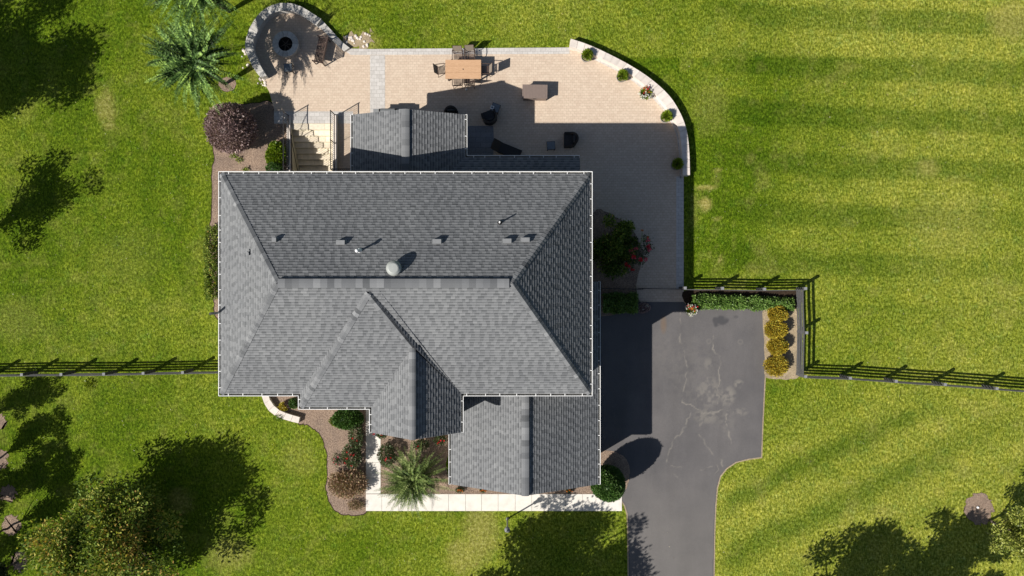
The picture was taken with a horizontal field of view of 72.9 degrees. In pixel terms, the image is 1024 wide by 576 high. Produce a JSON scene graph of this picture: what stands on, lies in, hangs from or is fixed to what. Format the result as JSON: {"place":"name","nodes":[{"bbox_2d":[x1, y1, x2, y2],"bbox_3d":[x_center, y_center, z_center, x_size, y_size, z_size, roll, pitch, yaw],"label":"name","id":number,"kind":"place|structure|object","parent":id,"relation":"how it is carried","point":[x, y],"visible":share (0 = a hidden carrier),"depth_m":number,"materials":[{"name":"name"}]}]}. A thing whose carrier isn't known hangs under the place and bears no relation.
{"place":"outdoors","nodes":[
{"label":"outdoors","id":0,"kind":"place"},
{"bbox_2d":[0,562,15,575],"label":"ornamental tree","id":1,"kind":"object","parent":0,"point":[3,570],"visible":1,"depth_m":38.56,"materials":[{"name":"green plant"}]},
{"bbox_2d":[256,14,683,301],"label":"patio","id":2,"kind":"structure","parent":0,"point":[625,148],"depth_m":39.99,"materials":[{"name":"beige stone"}]},
{"bbox_2d":[245,3,321,79],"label":"garden wall","id":3,"kind":"structure","parent":2,"relation":"on","point":[264,17],"depth_m":39.50,"materials":[{"name":"grey stone"}]},
{"bbox_2d":[272,31,299,57],"bbox_3d":[-12.946,-13.951,39.795,1.480,0.410,1.480,0,90,0],"label":"fire pit","id":4,"kind":"object","parent":2,"relation":"on","point":[285,44],"visible":1,"depth_m":39.59,"materials":[{"name":"stone"}]},
{"bbox_2d":[283,63,293,73],"bbox_3d":[-12.774,-12.562,39.739,0.480,0.465,0.480,-3,90,0],"label":"side table","id":5,"kind":"object","parent":2,"relation":"on","point":[287,67],"visible":1,"depth_m":39.51,"materials":[{"name":"wicker"}]},
{"bbox_2d":[312,35,330,65],"bbox_3d":[-10.854,-13.540,39.507,0.710,0.950,1.510,12,90,0],"label":"garden bench","id":6,"kind":"object","parent":2,"relation":"on","point":[320,43],"visible":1,"depth_m":39.54,"materials":[{"name":"brown metal"}]},
{"bbox_2d":[319,21,349,51],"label":"garden wall","id":7,"kind":"structure","parent":2,"relation":"on","point":[327,30],"depth_m":39.80,"materials":[{"name":"grey stone"}]},
{"bbox_2d":[373,108,399,111],"bbox_3d":[-7.008,-9.815,39.422,1.660,0.980,0.650,0,90,0],"label":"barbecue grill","id":8,"kind":"object","parent":2,"relation":"on","point":[382,109],"visible":0.27,"depth_m":39.06,"materials":[{"name":"silver metal"}]},
{"bbox_2d":[433,63,444,77],"bbox_3d":[-4.075,-12.430,39.491,0.711,0.986,0.624,-8,90,0],"label":"patio chair","id":9,"kind":"object","parent":2,"relation":"on","point":[436,70],"visible":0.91,"depth_m":39.41,"materials":[{"name":"wicker"}]},
{"bbox_2d":[444,105,458,113],"bbox_3d":[-3.468,-9.927,39.572,0.840,0.820,0.793,0,90,0],"label":"wicker armchair","id":10,"kind":"object","parent":2,"relation":"on","point":[450,109],"visible":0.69,"depth_m":39.27,"materials":[{"name":"black wicker"}]},
{"bbox_2d":[452,45,462,59],"bbox_3d":[-3.103,-13.294,39.491,0.624,0.986,0.711,0,90,0],"label":"patio chair","id":11,"kind":"object","parent":2,"relation":"on","point":[457,48],"visible":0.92,"depth_m":39.32,"materials":[{"name":"brown metal"}]},
{"bbox_2d":[452,79,462,87],"bbox_3d":[-3.100,-11.714,39.491,0.624,0.986,0.711,-2,90,0],"label":"patio chair","id":12,"kind":"object","parent":2,"relation":"on","point":[458,83],"visible":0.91,"depth_m":39.54,"materials":[{"name":"brown metal"}]},
{"bbox_2d":[445,60,480,80],"bbox_3d":[-2.764,-12.385,39.613,2.020,0.737,1.072,0,90,0],"label":"dining table","id":13,"kind":"object","parent":2,"relation":"on","point":[462,69],"visible":1,"depth_m":39.25,"materials":[{"name":"brown wood"}]},
{"bbox_2d":[464,44,474,59],"bbox_3d":[-2.408,-13.340,39.491,0.624,0.986,0.711,-3,90,0],"label":"patio chair","id":14,"kind":"object","parent":2,"relation":"on","point":[469,48],"visible":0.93,"depth_m":39.38,"materials":[{"name":"brown metal"}]},
{"bbox_2d":[464,79,474,88],"bbox_3d":[-2.410,-11.729,39.491,0.624,0.986,0.711,4,90,0],"label":"patio chair","id":15,"kind":"object","parent":2,"relation":"on","point":[472,83],"visible":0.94,"depth_m":39.54,"materials":[{"name":"wicker"}]},
{"bbox_2d":[274,47,683,288],"bbox_3d":[-0.029,-9.643,39.986,25.738,0.001,10.708,22,90,0],"label":"patio border","id":16,"kind":"object","parent":2,"relation":"on","point":[377,78],"visible":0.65,"depth_m":39.99,"materials":[{"name":"white concrete"}]},
{"bbox_2d":[467,126,493,154],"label":"patio paving","id":17,"kind":"structure","parent":2,"relation":"on","point":[480,139],"depth_m":39.98,"materials":[{"name":"grey stone"}]},
{"bbox_2d":[481,63,491,75],"bbox_3d":[-1.461,-12.440,39.491,0.711,0.986,0.624,2,90,0],"label":"patio chair","id":18,"kind":"object","parent":2,"relation":"on","point":[489,69],"visible":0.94,"depth_m":39.44,"materials":[{"name":"brown metal"}]},
{"bbox_2d":[481,108,496,124],"bbox_3d":[-1.260,-9.725,39.572,0.840,0.820,0.793,-20,90,0],"label":"wicker armchair","id":19,"kind":"object","parent":2,"relation":"on","point":[489,117],"visible":0.97,"depth_m":39.54,"materials":[{"name":"black wicker"}]},
{"bbox_2d":[490,102,500,113],"bbox_3d":[-0.943,-10.280,39.739,0.480,0.465,0.480,20,90,0],"label":"side table","id":20,"kind":"object","parent":2,"relation":"on","point":[496,106],"visible":0.96,"depth_m":39.51,"materials":[{"name":"wicker"}]},
{"bbox_2d":[490,138,521,154],"bbox_3d":[-0.327,-7.898,39.621,1.719,0.722,0.620,22,90,0],"label":"lounge chair","id":21,"kind":"object","parent":2,"relation":"on","point":[500,147],"visible":0.78,"depth_m":39.59,"materials":[{"name":"wicker"}]},
{"bbox_2d":[522,84,547,100],"bbox_3d":[1.301,-11.142,39.651,1.420,0.623,0.805,1,90,0],"label":"storage box","id":22,"kind":"object","parent":2,"relation":"on","point":[534,92],"visible":1,"depth_m":39.35,"materials":[{"name":"brown plastic"}]},
{"bbox_2d":[546,141,554,150],"bbox_3d":[2.220,-8.121,39.739,0.480,0.465,0.480,-4,90,0],"label":"side table","id":23,"kind":"object","parent":2,"relation":"on","point":[550,145],"visible":1,"depth_m":39.51,"materials":[{"name":"wicker"}]},
{"bbox_2d":[564,132,578,147],"bbox_3d":[3.377,-8.468,39.572,0.793,0.820,0.840,0,90,0],"label":"wicker armchair","id":24,"kind":"object","parent":2,"relation":"on","point":[571,139],"visible":1,"depth_m":39.54,"materials":[{"name":"black wicker"}]},
{"bbox_2d":[581,48,592,61],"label":"potted plant","id":25,"kind":"object","parent":2,"relation":"on","point":[587,56],"visible":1,"depth_m":39.30,"materials":[{"name":"green plant"}]},
{"bbox_2d":[593,209,642,315],"bbox_3d":[5.931,-1.459,39.984,3.319,0.001,6.216,0,90,0],"label":"mulch bed","id":26,"kind":"object","parent":2,"relation":"on","point":[625,283],"visible":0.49,"depth_m":39.98,"materials":[{"name":"brown soil"}]},
{"bbox_2d":[602,291,638,314],"bbox_3d":[6.170,0.862,39.641,2.188,0.964,1.406,0,90,0],"label":"perennial hedge","id":27,"kind":"object","parent":26,"relation":"on","point":[616,305],"visible":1,"depth_m":39.46,"materials":[{"name":"green plant"}]},
{"bbox_2d":[593,214,654,280],"bbox_3d":[5.985,-2.178,38.976,3.517,2.215,3.543,34,90,0],"label":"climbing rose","id":28,"kind":"object","parent":26,"relation":"on","point":[619,247],"visible":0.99,"depth_m":38.78,"materials":[{"name":"green plant"}]},
{"bbox_2d":[616,69,629,81],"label":"potted plant","id":29,"kind":"object","parent":2,"relation":"on","point":[622,75],"visible":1,"depth_m":39.29,"materials":[{"name":"green plant"}]},
{"bbox_2d":[569,39,689,175],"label":"garden wall","id":30,"kind":"structure","parent":2,"relation":"on","point":[663,97],"depth_m":39.50,"materials":[{"name":"stone"}]},
{"bbox_2d":[601,288,684,289],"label":"gate","id":31,"kind":"structure","parent":2,"relation":"on","point":[638,288],"depth_m":38.90,"materials":[{"name":"black metal"}]},
{"bbox_2d":[638,85,653,100],"bbox_3d":[7.633,-11.083,39.596,0.839,0.772,0.873,-45,90,0],"label":"flower planter","id":32,"kind":"object","parent":2,"relation":"on","point":[645,93],"visible":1,"depth_m":39.45,"materials":[{"name":"plant"}]},
{"bbox_2d":[660,109,673,122],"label":"potted plant","id":33,"kind":"object","parent":2,"relation":"on","point":[666,116],"visible":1,"depth_m":39.30,"materials":[{"name":"green plant"}]},
{"bbox_2d":[671,157,683,169],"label":"potted plant","id":34,"kind":"object","parent":2,"relation":"on","point":[677,164],"visible":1,"depth_m":39.29,"materials":[{"name":"green plant"}]},
{"bbox_2d":[0,0,1023,575],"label":"lawn","id":35,"kind":"structure","parent":0,"point":[798,114],"depth_m":40.00,"materials":[{"name":"green plant"}]},
{"bbox_2d":[82,378,95,389],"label":"weed clump","id":36,"kind":"object","parent":35,"relation":"on","point":[87,384],"visible":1,"depth_m":39.93,"materials":[{"name":"green plant"}]},
{"bbox_2d":[15,470,187,575],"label":"maple tree","id":37,"kind":"object","parent":35,"relation":"on","point":[105,541],"visible":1,"depth_m":36.22,"materials":[{"name":"green plant"}]},
{"bbox_2d":[0,369,217,376],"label":"rail fence","id":38,"kind":"object","parent":35,"relation":"on","point":[109,373],"visible":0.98,"depth_m":39.22,"materials":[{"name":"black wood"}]},
{"bbox_2d":[146,0,240,43],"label":"sumac tree","id":39,"kind":"object","parent":35,"relation":"on","point":[203,4],"visible":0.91,"depth_m":35.96,"materials":[{"name":"green plant"}]},
{"bbox_2d":[208,100,292,318],"bbox_3d":[-15.119,-4.478,39.996,4.976,0.001,12.730,0,90,0],"label":"bed edging","id":40,"kind":"object","parent":35,"relation":"on","point":[211,174],"visible":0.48,"depth_m":40.00,"materials":[{"name":"soil"}]},
{"bbox_2d":[209,101,291,317],"bbox_3d":[-15.118,-4.477,39.992,4.874,0.001,12.627,0,90,0],"label":"mulch bed","id":41,"kind":"object","parent":40,"relation":"on","point":[268,132],"visible":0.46,"depth_m":39.99,"materials":[{"name":"beige gravel"}]},
{"bbox_2d":[203,224,217,300],"bbox_3d":[-17.047,-1.465,39.561,1.372,0.959,4.372,0,90,0],"label":"side shrub","id":42,"kind":"object","parent":41,"relation":"on","point":[212,266],"visible":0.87,"depth_m":39.40,"materials":[{"name":"green plant"}]},
{"bbox_2d":[202,102,258,154],"bbox_3d":[-15.705,-8.923,38.743,3.017,2.586,2.994,0,90,0],"label":"smoke bush","id":43,"kind":"object","parent":41,"relation":"on","point":[229,126],"visible":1,"depth_m":38.18,"materials":[{"name":"purple plant"}]},
{"bbox_2d":[265,162,282,170],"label":"round shrub","id":44,"kind":"object","parent":41,"relation":"on","point":[270,166],"visible":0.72,"depth_m":39.33,"materials":[{"name":"green plant"}]},
{"bbox_2d":[264,139,286,165],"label":"mound shrub","id":45,"kind":"object","parent":41,"relation":"on","point":[274,149],"visible":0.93,"depth_m":39.39,"materials":[{"name":"green plant"}]},
{"bbox_2d":[298,423,366,515],"bbox_3d":[-11.270,9.460,39.996,6.277,0.001,7.402,0,90,0],"label":"bed edging","id":46,"kind":"object","parent":35,"relation":"on","point":[327,473],"visible":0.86,"depth_m":40.00,"materials":[{"name":"soil"}]},
{"bbox_2d":[270,396,365,514],"bbox_3d":[-11.250,9.460,39.992,6.136,0.001,7.301,0,90,0],"label":"mulch bed","id":47,"kind":"object","parent":46,"relation":"on","point":[336,440],"visible":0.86,"depth_m":39.99,"materials":[{"name":"brown soil"}]},
{"bbox_2d":[262,396,300,422],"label":"garden wall","id":48,"kind":"structure","parent":47,"relation":"on","point":[271,406],"depth_m":39.72,"materials":[{"name":"stone"}]},
{"bbox_2d":[272,413,283,421],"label":"trailing grass","id":49,"kind":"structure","parent":48,"relation":"on","point":[277,418],"depth_m":39.72,"materials":[{"name":"green plant"}]},
{"bbox_2d":[278,401,288,411],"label":"yellowing perennial","id":50,"kind":"object","parent":47,"relation":"on","point":[281,406],"visible":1,"depth_m":39.78,"materials":[{"name":"yellow plant"}]},
{"bbox_2d":[284,400,290,407],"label":"purple perennial","id":51,"kind":"object","parent":47,"relation":"on","point":[286,402],"visible":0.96,"depth_m":39.73,"materials":[{"name":"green plant"}]},
{"bbox_2d":[288,397,297,409],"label":"corner shrub","id":52,"kind":"object","parent":47,"relation":"on","point":[293,403],"visible":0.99,"depth_m":39.65,"materials":[{"name":"green plant"}]},
{"bbox_2d":[331,452,340,467],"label":"pink perennial","id":53,"kind":"object","parent":47,"relation":"on","point":[337,459],"visible":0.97,"depth_m":39.85,"materials":[{"name":"green plant"}]},
{"bbox_2d":[330,410,364,429],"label":"yew shrub","id":54,"kind":"object","parent":47,"relation":"on","point":[344,419],"visible":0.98,"depth_m":39.16,"materials":[{"name":"green plant"}]},
{"bbox_2d":[327,467,369,500],"bbox_3d":[-9.366,11.163,39.542,2.500,1.000,1.949,0,90,0],"label":"dry shrub","id":55,"kind":"object","parent":47,"relation":"on","point":[340,479],"visible":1,"depth_m":39.40,"materials":[{"name":"brown plant"}]},
{"bbox_2d":[340,442,361,468],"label":"rose bush","id":56,"kind":"object","parent":47,"relation":"on","point":[355,460],"visible":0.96,"depth_m":39.27,"materials":[{"name":"green plant"}]},
{"bbox_2d":[346,499,363,511],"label":"dry perennial","id":57,"kind":"object","parent":47,"relation":"on","point":[354,505],"visible":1,"depth_m":39.81,"materials":[{"name":"brown plant"}]},
{"bbox_2d":[348,421,363,450],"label":"rose bush","id":58,"kind":"object","parent":47,"relation":"on","point":[352,435],"visible":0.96,"depth_m":39.18,"materials":[{"name":"green plant"}]},
{"bbox_2d":[343,28,374,48],"bbox_3d":[-9.019,-14.252,39.992,2.197,0.001,1.251,-10,90,0],"label":"mulch bed","id":59,"kind":"object","parent":35,"relation":"on","point":[360,43],"visible":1,"depth_m":39.99,"materials":[{"name":"beige gravel"}]},
{"bbox_2d":[209,109,600,495],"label":"house","id":60,"kind":"structure","parent":35,"relation":"on","point":[414,274],"depth_m":32.57,"materials":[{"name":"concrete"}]},
{"bbox_2d":[381,434,592,494],"bbox_3d":[-1.152,9.874,39.991,13.586,0.001,4.306,0,90,0],"label":"mulch bed","id":61,"kind":"object","parent":35,"relation":"on","point":[399,444],"visible":0.19,"depth_m":39.99,"materials":[{"name":"brown soil"}]},
{"bbox_2d":[372,433,386,439],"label":"rose bush","id":62,"kind":"object","parent":61,"relation":"on","point":[380,435],"visible":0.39,"depth_m":39.48,"materials":[{"name":"green plant"}]},
{"bbox_2d":[376,443,395,468],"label":"rose bush","id":63,"kind":"object","parent":61,"relation":"on","point":[386,449],"visible":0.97,"depth_m":39.42,"materials":[{"name":"green plant"}]},
{"bbox_2d":[373,443,453,515],"bbox_3d":[-5.589,10.838,38.692,4.832,2.688,4.190,-38,90,0],"label":"feathery shrub","id":64,"kind":"object","parent":61,"relation":"on","point":[410,483],"visible":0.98,"depth_m":38.63,"materials":[{"name":"green plant"}]},
{"bbox_2d":[413,439,429,450],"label":"rose bush","id":65,"kind":"object","parent":61,"relation":"on","point":[422,444],"visible":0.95,"depth_m":39.63,"materials":[{"name":"green plant"}]},
{"bbox_2d":[433,435,446,445],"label":"rose bush","id":66,"kind":"object","parent":61,"relation":"on","point":[439,442],"visible":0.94,"depth_m":39.48,"materials":[{"name":"green plant"}]},
{"bbox_2d":[454,487,464,492],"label":"bedding plant","id":67,"kind":"object","parent":61,"relation":"on","point":[461,489],"visible":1,"depth_m":39.83,"materials":[{"name":"orange plant"}]},
{"bbox_2d":[366,410,621,510],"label":"walkway","id":68,"kind":"structure","parent":35,"relation":"on","point":[534,502],"depth_m":39.97,"materials":[{"name":"concrete"}]},
{"bbox_2d":[504,517,509,532],"bbox_3d":[-0.262,13.308,38.980,0.320,2.040,0.320,0,90,0],"label":"lamp post","id":69,"kind":"object","parent":35,"relation":"on","point":[507,529],"visible":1,"depth_m":38.13,"materials":[{"name":"grey metal"}]},
{"bbox_2d":[19,26,1014,557],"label":"fallen leaves","id":70,"kind":"object","parent":35,"relation":"on","point":[857,222],"visible":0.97,"depth_m":39.97,"materials":[{"name":"brown plant"}]},
{"bbox_2d":[601,451,629,489],"bbox_3d":[5.701,10.624,39.986,2.227,0.001,2.499,0,90,0],"label":"mulch bed","id":71,"kind":"object","parent":35,"relation":"on","point":[619,461],"visible":0.48,"depth_m":39.99,"materials":[{"name":"brown soil"}]},
{"bbox_2d":[591,464,625,502],"bbox_3d":[5.307,10.827,38.509,2.046,3.048,2.041,0,90,0],"label":"topiary shrub","id":72,"kind":"object","parent":71,"relation":"on","point":[611,487],"visible":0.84,"depth_m":37.55,"materials":[{"name":"green plant"}]},
{"bbox_2d":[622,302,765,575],"bbox_3d":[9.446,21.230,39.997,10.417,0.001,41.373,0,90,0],"label":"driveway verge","id":73,"kind":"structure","parent":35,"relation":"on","point":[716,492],"depth_m":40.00,"materials":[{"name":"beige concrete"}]},
{"bbox_2d":[638,302,650,313],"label":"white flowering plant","id":74,"kind":"object","parent":73,"relation":"on","point":[643,307],"visible":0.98,"depth_m":39.72,"materials":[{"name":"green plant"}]},
{"bbox_2d":[682,290,796,308],"bbox_3d":[13.326,0.658,39.987,7.059,0.001,1.140,0,90,0],"label":"mulch bed","id":75,"kind":"object","parent":35,"relation":"on","point":[687,297],"visible":0.44,"depth_m":39.99,"materials":[{"name":"soil"}]},
{"bbox_2d":[691,293,794,311],"bbox_3d":[13.229,0.830,39.705,6.020,0.729,1.144,0,90,0],"label":"perennial hedge","id":76,"kind":"object","parent":75,"relation":"on","point":[704,301],"visible":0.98,"depth_m":39.59,"materials":[{"name":"green plant"}]},
{"bbox_2d":[762,309,798,379],"bbox_3d":[15.536,3.141,39.988,2.205,0.001,4.323,0,90,0],"label":"mulch bed","id":77,"kind":"object","parent":35,"relation":"on","point":[790,354],"visible":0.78,"depth_m":39.99,"materials":[{"name":"beige gravel"}]},
{"bbox_2d":[762,354,788,377],"bbox_3d":[15.088,4.426,39.628,1.556,0.823,1.404,0,90,0],"label":"gold barberry","id":78,"kind":"object","parent":77,"relation":"on","point":[781,370],"visible":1,"depth_m":39.47,"materials":[{"name":"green plant"}]},
{"bbox_2d":[764,320,788,339],"bbox_3d":[15.090,2.391,39.625,1.450,0.829,1.181,0,90,0],"label":"gold barberry","id":79,"kind":"object","parent":77,"relation":"on","point":[769,331],"visible":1,"depth_m":39.45,"materials":[{"name":"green plant"}]},
{"bbox_2d":[765,337,789,356],"bbox_3d":[15.152,3.343,39.626,1.303,0.825,1.110,-26,90,0],"label":"gold barberry","id":80,"kind":"object","parent":77,"relation":"on","point":[773,348],"visible":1,"depth_m":39.45,"materials":[{"name":"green plant"}]},
{"bbox_2d":[766,306,788,322],"bbox_3d":[15.185,1.522,39.621,1.305,0.838,1.084,0,90,0],"label":"gold barberry","id":81,"kind":"object","parent":77,"relation":"on","point":[778,314],"visible":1,"depth_m":39.43,"materials":[{"name":"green plant"}]},
{"bbox_2d":[679,287,1023,391],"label":"rail fence","id":82,"kind":"object","parent":35,"relation":"on","point":[801,332],"visible":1,"depth_m":39.20,"materials":[{"name":"black wood"}]},
{"label":"bed edging","id":83,"kind":"structure","parent":35,"relation":"on","visible":0},
{"bbox_2d":[0,414,7,428],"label":"mulch ring","id":84,"kind":"object","parent":83,"relation":"on","point":[3,422],"visible":1,"depth_m":39.99,"materials":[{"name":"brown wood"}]},
{"label":"bed edging","id":85,"kind":"structure","parent":35,"relation":"on","visible":0},
{"bbox_2d":[0,449,8,469],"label":"mulch ring","id":86,"kind":"object","parent":85,"relation":"on","point":[4,455],"visible":1,"depth_m":39.99,"materials":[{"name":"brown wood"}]},
{"label":"bed edging","id":87,"kind":"structure","parent":35,"relation":"on","visible":0},
{"bbox_2d":[0,484,17,502],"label":"mulch ring","id":88,"kind":"object","parent":87,"relation":"on","point":[7,492],"visible":1,"depth_m":39.99,"materials":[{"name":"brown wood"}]},
{"label":"bed edging","id":89,"kind":"structure","parent":35,"relation":"on","visible":0},
{"bbox_2d":[1,514,20,535],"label":"mulch ring","id":90,"kind":"object","parent":89,"relation":"on","point":[11,523],"visible":1,"depth_m":39.99,"materials":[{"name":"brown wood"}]},
{"bbox_2d":[601,302,764,575],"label":"driveway","id":91,"kind":"structure","parent":0,"point":[682,395],"depth_m":39.99,"materials":[{"name":"grey asphalt"}]},
{"bbox_2d":[685,304,697,316],"bbox_3d":[10.242,1.270,39.596,0.797,0.771,0.793,0,90,0],"label":"flower planter","id":92,"kind":"object","parent":91,"relation":"on","point":[692,309],"visible":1,"depth_m":39.47,"materials":[{"name":"plant"}]},
{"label":"basement landing","id":93,"kind":"structure","parent":0,"visible":0},
{"bbox_2d":[287,115,298,170],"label":"retaining wall","id":94,"kind":"structure","parent":93,"relation":"on","point":[295,168],"depth_m":39.90,"materials":[{"name":"stone"}]},
{"bbox_2d":[283,111,288,170],"bbox_3d":[-12.849,-7.654,39.395,0.045,1.010,4.553,0,90,0],"label":"railing","id":95,"kind":"object","parent":94,"relation":"on","point":[286,142],"visible":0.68,"depth_m":39.32,"materials":[{"name":"black metal"}]},
{"bbox_2d":[287,119,297,170],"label":"handrail","id":96,"kind":"object","parent":94,"relation":"attached to","point":[292,145],"visible":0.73,"depth_m":40.09,"materials":[{"name":"black metal"}]},
{"bbox_2d":[291,124,332,170],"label":"stone staircase","id":97,"kind":"structure","parent":93,"relation":"on","point":[312,144],"depth_m":40.69,"materials":[{"name":"beige stone"}]},
{"bbox_2d":[333,114,337,170],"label":"retaining wall","id":98,"kind":"structure","parent":93,"relation":"on","point":[336,141],"depth_m":39.68,"materials":[{"name":"stone"}]},
{"bbox_2d":[330,110,348,170],"bbox_3d":[-9.285,-8.279,39.175,1.753,1.010,3.303,0,90,0],"label":"railing","id":99,"kind":"object","parent":98,"relation":"on","point":[334,169],"visible":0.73,"depth_m":39.12,"materials":[{"name":"black metal"}]},
{"label":"bed edging","id":100,"kind":"structure","parent":0,"visible":0},
{"bbox_2d":[10,551,28,572],"bbox_3d":[-28.383,15.723,39.992,1.075,0.001,1.386,10,90,0],"label":"mulch ring","id":101,"kind":"object","parent":100,"relation":"on","point":[18,566],"visible":0.65,"depth_m":39.99,"materials":[{"name":"brown soil"}]},
{"label":"bed edging","id":102,"kind":"structure","parent":0,"visible":0},
{"bbox_2d":[963,493,994,525],"bbox_3d":[26.935,12.735,39.992,1.824,0.001,1.977,0,90,0],"label":"mulch ring","id":103,"kind":"object","parent":102,"relation":"on","point":[975,514],"visible":1,"depth_m":39.99,"materials":[{"name":"brown soil"}]},
{"bbox_2d":[988,502,1023,563],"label":"dogwood tree","id":104,"kind":"object","parent":103,"relation":"on","point":[1017,527],"visible":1,"depth_m":37.39,"materials":[{"name":"green plant"}]},
{"label":"bed edging","id":105,"kind":"structure","parent":0,"visible":0},
{"bbox_2d":[219,77,235,91],"bbox_3d":[-16.421,-11.757,39.992,1.022,0.001,0.866,0,90,0],"label":"mulch ring","id":106,"kind":"object","parent":105,"relation":"on","point":[231,82],"visible":0.87,"depth_m":39.99,"materials":[{"name":"brown soil"}]},
{"bbox_2d":[139,14,245,119],"bbox_3d":[-16.470,-12.049,36.978,5.794,6.117,5.558,36,90,0],"label":"palm tree","id":107,"kind":"object","parent":106,"relation":"on","point":[192,60],"visible":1,"depth_m":35.69,"materials":[{"name":"green plant"}]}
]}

